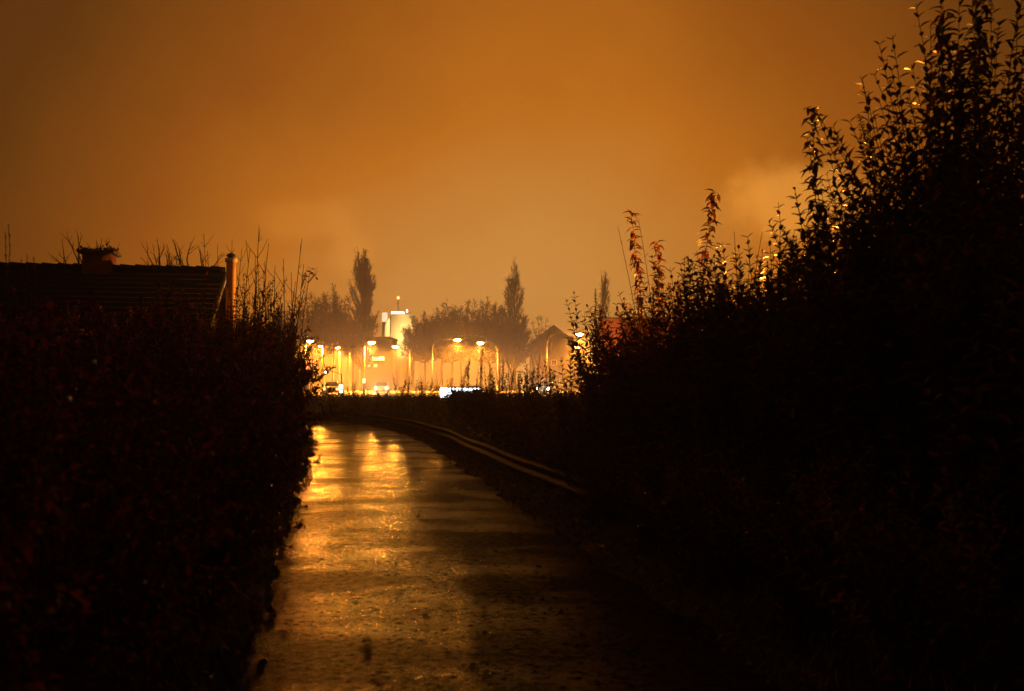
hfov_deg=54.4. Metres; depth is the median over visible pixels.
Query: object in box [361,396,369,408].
weed
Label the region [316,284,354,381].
bare tree
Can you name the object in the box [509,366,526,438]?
weed
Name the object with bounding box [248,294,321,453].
hedge bush
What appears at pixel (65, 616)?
hedge bush
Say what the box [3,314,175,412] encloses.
hedge bush
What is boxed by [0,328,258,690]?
hedge bush
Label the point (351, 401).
weed
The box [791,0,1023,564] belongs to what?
shrub
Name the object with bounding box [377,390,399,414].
weed
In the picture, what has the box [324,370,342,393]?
traffic light
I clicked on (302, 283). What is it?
sapling
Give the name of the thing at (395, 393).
pavement
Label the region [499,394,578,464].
shrub
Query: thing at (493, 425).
shrub
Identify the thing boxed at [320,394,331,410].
weed
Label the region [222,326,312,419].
hedge bush
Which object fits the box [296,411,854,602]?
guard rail
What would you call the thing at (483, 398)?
shrub
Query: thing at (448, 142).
sky
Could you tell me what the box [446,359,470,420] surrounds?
weed
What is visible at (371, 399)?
weed
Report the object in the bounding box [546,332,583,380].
street lamp
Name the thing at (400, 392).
kerb
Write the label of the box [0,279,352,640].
hedge bush
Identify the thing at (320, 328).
bare tree
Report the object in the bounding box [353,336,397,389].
shop block
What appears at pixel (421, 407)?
weed
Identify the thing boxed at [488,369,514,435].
weed
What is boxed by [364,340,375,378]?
street lamp
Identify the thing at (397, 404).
weed
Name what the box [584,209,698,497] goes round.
shrub
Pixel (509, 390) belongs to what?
weed
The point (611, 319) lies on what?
brick building
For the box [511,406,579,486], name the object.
shrub
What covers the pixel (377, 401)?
weed
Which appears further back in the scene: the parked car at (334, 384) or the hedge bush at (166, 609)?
the parked car at (334, 384)
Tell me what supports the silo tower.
on the ground at (1014, 648)
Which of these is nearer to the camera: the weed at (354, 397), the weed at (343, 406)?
the weed at (354, 397)
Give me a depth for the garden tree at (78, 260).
33.19 m
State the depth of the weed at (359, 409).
43.16 m
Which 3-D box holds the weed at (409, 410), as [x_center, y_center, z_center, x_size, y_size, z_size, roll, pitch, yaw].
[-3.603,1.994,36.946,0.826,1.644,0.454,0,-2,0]
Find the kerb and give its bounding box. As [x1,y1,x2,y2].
[346,392,553,392]
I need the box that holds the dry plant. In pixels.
[2,224,12,429]
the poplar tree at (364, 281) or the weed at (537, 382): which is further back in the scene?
the poplar tree at (364, 281)
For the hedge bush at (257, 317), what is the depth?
18.91 m
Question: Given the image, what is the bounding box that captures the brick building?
[600,317,662,355]
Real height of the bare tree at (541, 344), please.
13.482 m
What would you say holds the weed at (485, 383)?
on the ground at (1014, 648)
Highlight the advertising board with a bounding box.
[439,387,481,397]
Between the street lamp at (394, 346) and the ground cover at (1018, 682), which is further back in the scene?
the street lamp at (394, 346)
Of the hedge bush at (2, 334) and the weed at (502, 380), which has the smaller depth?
the hedge bush at (2, 334)
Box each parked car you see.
[323,382,338,392]
[374,382,389,392]
[537,382,555,393]
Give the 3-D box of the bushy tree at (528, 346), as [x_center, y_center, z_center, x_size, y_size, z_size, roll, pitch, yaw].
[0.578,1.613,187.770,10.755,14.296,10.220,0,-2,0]
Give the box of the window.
[551,360,556,364]
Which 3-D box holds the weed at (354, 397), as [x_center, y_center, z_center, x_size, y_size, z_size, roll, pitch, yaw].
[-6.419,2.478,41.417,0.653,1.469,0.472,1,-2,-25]
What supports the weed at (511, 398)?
on the ground at (1014, 648)
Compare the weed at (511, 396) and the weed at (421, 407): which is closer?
the weed at (511, 396)
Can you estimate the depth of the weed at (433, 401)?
34.27 m
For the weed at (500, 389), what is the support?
on the ground at (1014, 648)
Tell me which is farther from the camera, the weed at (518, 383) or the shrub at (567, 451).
the weed at (518, 383)
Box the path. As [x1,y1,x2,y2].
[219,420,782,690]
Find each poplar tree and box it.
[342,247,379,390]
[501,256,528,388]
[597,271,610,349]
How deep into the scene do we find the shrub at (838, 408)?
7.61 m
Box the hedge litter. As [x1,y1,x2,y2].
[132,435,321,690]
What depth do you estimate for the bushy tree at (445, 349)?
166.25 m
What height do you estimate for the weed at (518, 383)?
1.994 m
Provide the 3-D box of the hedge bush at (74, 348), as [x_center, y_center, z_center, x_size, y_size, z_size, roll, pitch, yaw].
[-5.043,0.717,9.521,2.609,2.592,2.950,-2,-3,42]
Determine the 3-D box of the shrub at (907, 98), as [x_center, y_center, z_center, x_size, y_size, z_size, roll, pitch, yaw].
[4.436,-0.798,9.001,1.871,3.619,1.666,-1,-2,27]
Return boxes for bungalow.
[0,239,236,347]
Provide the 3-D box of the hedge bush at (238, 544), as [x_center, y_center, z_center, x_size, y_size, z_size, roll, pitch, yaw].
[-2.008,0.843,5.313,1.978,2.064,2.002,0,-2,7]
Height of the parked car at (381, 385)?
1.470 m
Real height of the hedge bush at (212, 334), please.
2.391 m
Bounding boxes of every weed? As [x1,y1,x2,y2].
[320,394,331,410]
[325,387,347,409]
[325,395,344,417]
[336,392,349,419]
[340,389,352,408]
[343,388,359,420]
[351,388,365,420]
[353,379,360,411]
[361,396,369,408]
[365,381,379,413]
[375,392,383,414]
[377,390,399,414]
[382,384,397,411]
[387,381,406,410]
[393,375,406,418]
[397,387,411,416]
[399,378,410,411]
[406,377,424,419]
[416,378,435,420]
[416,379,432,422]
[417,380,428,416]
[430,373,439,412]
[430,380,441,421]
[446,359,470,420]
[458,366,470,422]
[473,348,484,421]
[484,361,497,427]
[486,361,504,421]
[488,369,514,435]
[492,365,504,435]
[495,367,522,443]
[497,366,508,416]
[502,373,523,449]
[506,371,528,434]
[507,359,516,440]
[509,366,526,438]
[516,358,540,451]
[517,360,535,407]
[529,368,545,414]
[530,356,540,399]
[539,369,558,435]
[543,366,561,452]
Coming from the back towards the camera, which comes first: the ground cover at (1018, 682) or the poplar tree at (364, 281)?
the poplar tree at (364, 281)
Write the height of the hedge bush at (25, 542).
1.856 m
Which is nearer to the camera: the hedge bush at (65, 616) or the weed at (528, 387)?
the hedge bush at (65, 616)
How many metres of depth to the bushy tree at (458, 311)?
187.88 m
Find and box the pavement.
[319,393,547,393]
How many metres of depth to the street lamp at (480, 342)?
141.95 m
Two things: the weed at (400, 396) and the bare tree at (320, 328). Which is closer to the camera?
the weed at (400, 396)
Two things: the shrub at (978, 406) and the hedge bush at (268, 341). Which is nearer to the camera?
the shrub at (978, 406)
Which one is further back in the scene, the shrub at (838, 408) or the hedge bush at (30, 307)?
the hedge bush at (30, 307)
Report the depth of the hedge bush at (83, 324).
13.65 m
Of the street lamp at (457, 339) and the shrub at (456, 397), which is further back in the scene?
the street lamp at (457, 339)
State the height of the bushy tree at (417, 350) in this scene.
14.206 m
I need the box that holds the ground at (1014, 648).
[132,386,1023,690]
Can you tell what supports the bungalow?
on the ground at (1014, 648)
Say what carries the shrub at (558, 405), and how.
on the ground at (1014, 648)
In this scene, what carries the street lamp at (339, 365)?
on the ground at (1014, 648)
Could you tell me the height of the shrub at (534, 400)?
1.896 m
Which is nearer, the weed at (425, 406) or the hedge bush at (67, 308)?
the hedge bush at (67, 308)
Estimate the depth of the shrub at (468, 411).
30.98 m
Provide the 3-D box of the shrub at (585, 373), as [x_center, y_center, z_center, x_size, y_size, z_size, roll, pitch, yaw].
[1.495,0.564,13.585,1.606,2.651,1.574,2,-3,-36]
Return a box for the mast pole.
[351,346,355,393]
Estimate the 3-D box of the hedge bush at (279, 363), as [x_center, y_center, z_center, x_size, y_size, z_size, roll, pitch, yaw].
[-2.896,0.793,9.122,2.184,2.419,2.210,-2,-3,37]
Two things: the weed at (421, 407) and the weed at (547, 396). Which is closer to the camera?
the weed at (547, 396)
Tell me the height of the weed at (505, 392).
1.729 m
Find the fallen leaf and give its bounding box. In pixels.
[469,660,481,666]
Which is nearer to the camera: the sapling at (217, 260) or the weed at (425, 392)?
the sapling at (217, 260)
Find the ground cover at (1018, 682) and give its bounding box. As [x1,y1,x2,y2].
[304,390,1023,687]
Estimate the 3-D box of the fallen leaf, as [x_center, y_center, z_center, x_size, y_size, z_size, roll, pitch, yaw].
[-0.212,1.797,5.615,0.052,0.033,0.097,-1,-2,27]
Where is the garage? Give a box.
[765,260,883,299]
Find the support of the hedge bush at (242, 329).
on the ground at (1014, 648)
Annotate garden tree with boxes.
[49,230,96,263]
[135,240,177,265]
[171,237,224,265]
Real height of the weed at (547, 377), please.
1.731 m
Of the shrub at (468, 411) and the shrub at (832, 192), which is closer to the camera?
the shrub at (832, 192)
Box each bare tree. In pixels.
[269,300,312,347]
[293,292,333,386]
[308,311,346,384]
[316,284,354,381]
[336,314,367,391]
[529,316,555,381]
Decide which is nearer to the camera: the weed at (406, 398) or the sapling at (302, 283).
the sapling at (302, 283)
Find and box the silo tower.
[385,296,414,386]
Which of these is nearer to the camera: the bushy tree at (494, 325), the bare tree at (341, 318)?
the bare tree at (341, 318)
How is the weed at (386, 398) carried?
on the ground at (1014, 648)
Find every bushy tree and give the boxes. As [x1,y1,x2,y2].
[395,313,454,390]
[412,307,463,386]
[414,316,486,386]
[441,298,483,386]
[457,296,519,389]
[462,317,525,385]
[472,301,531,387]
[496,319,540,389]
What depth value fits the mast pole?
104.96 m
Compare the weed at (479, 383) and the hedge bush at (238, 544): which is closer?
the hedge bush at (238, 544)
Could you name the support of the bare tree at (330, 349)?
on the ground at (1014, 648)
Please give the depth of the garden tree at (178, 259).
35.06 m
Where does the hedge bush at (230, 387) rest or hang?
on the ground at (1014, 648)
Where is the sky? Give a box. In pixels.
[0,0,1023,385]
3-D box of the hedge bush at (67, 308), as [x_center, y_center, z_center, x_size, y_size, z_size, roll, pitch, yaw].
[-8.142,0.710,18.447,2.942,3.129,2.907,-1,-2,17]
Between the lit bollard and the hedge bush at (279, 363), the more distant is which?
the lit bollard
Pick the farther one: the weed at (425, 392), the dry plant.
the weed at (425, 392)
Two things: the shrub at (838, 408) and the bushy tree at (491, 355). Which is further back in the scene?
the bushy tree at (491, 355)
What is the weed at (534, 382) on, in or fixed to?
on the ground at (1014, 648)
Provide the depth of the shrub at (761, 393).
8.72 m
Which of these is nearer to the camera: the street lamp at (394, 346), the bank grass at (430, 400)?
the bank grass at (430, 400)
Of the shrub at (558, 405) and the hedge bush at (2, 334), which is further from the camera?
the shrub at (558, 405)
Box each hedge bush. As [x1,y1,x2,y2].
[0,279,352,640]
[0,287,149,442]
[0,293,86,351]
[0,300,239,690]
[0,306,116,480]
[0,311,337,690]
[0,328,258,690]
[0,432,136,690]
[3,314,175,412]
[14,295,198,385]
[24,299,126,352]
[61,302,334,556]
[63,322,323,596]
[69,303,205,355]
[96,271,335,534]
[119,325,314,463]
[172,301,325,448]
[173,299,316,435]
[205,312,319,401]
[208,264,311,371]
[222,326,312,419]
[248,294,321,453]
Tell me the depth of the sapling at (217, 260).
27.12 m
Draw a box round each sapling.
[200,233,245,313]
[243,229,272,327]
[264,241,308,451]
[284,268,317,459]
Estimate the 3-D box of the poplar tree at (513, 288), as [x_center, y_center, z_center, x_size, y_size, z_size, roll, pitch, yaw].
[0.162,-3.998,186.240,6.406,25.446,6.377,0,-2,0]
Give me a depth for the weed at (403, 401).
37.88 m
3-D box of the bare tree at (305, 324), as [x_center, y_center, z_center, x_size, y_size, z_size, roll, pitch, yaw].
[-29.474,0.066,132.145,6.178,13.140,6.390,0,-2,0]
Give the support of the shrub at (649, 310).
on the ground at (1014, 648)
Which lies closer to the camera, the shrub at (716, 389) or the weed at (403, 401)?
the shrub at (716, 389)
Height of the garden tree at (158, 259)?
6.804 m
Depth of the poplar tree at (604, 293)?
205.36 m
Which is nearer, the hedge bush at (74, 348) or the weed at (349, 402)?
the hedge bush at (74, 348)
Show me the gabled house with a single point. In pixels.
(560, 349)
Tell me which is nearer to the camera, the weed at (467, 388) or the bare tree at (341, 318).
the weed at (467, 388)
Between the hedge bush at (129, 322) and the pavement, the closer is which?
the hedge bush at (129, 322)
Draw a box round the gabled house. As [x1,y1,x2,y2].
[529,325,579,389]
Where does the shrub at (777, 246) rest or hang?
on the ground at (1014, 648)
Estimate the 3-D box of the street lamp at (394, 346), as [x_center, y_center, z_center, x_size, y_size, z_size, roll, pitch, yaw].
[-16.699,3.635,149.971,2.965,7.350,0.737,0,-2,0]
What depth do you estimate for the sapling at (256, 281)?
20.07 m
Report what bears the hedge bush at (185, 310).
on the ground at (1014, 648)
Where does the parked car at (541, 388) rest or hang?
on the ground at (1014, 648)
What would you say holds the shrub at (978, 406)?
on the ground at (1014, 648)
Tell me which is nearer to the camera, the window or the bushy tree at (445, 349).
the bushy tree at (445, 349)
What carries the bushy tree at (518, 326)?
on the ground at (1014, 648)
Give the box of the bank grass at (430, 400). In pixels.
[309,392,580,410]
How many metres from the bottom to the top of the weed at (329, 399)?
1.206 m
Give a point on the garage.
(799, 278)
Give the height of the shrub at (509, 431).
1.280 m
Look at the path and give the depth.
7.21 m
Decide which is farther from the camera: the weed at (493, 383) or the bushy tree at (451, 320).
the bushy tree at (451, 320)
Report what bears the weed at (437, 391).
on the ground at (1014, 648)
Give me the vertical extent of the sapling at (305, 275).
4.116 m
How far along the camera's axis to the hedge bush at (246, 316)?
14.46 m
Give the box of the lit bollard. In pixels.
[363,379,364,393]
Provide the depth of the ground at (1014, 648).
7.02 m
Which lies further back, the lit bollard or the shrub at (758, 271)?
the lit bollard
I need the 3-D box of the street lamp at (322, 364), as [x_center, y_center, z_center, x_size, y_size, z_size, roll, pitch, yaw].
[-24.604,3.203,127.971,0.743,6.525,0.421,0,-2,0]
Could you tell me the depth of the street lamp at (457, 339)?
139.95 m
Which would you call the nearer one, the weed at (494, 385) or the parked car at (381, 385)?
the weed at (494, 385)
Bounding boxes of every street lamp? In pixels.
[318,345,322,391]
[337,346,339,382]
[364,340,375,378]
[391,345,410,390]
[432,338,461,389]
[476,341,497,389]
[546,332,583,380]
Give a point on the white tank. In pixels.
(384, 317)
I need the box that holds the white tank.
[382,312,387,335]
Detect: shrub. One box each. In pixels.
[443,387,472,418]
[457,384,483,421]
[460,386,499,426]
[468,395,520,443]
[489,393,548,451]
[499,358,556,457]
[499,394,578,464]
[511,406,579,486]
[532,386,614,497]
[541,288,601,458]
[564,290,651,479]
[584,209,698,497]
[620,189,771,511]
[622,283,744,343]
[660,233,833,519]
[694,248,798,322]
[695,202,844,537]
[746,218,844,330]
[750,106,958,554]
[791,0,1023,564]
[810,130,941,296]
[879,116,1023,643]
[904,60,1023,201]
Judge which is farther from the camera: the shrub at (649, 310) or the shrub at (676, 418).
the shrub at (649, 310)
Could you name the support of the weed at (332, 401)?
on the ground at (1014, 648)
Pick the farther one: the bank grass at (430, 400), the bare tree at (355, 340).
the bare tree at (355, 340)

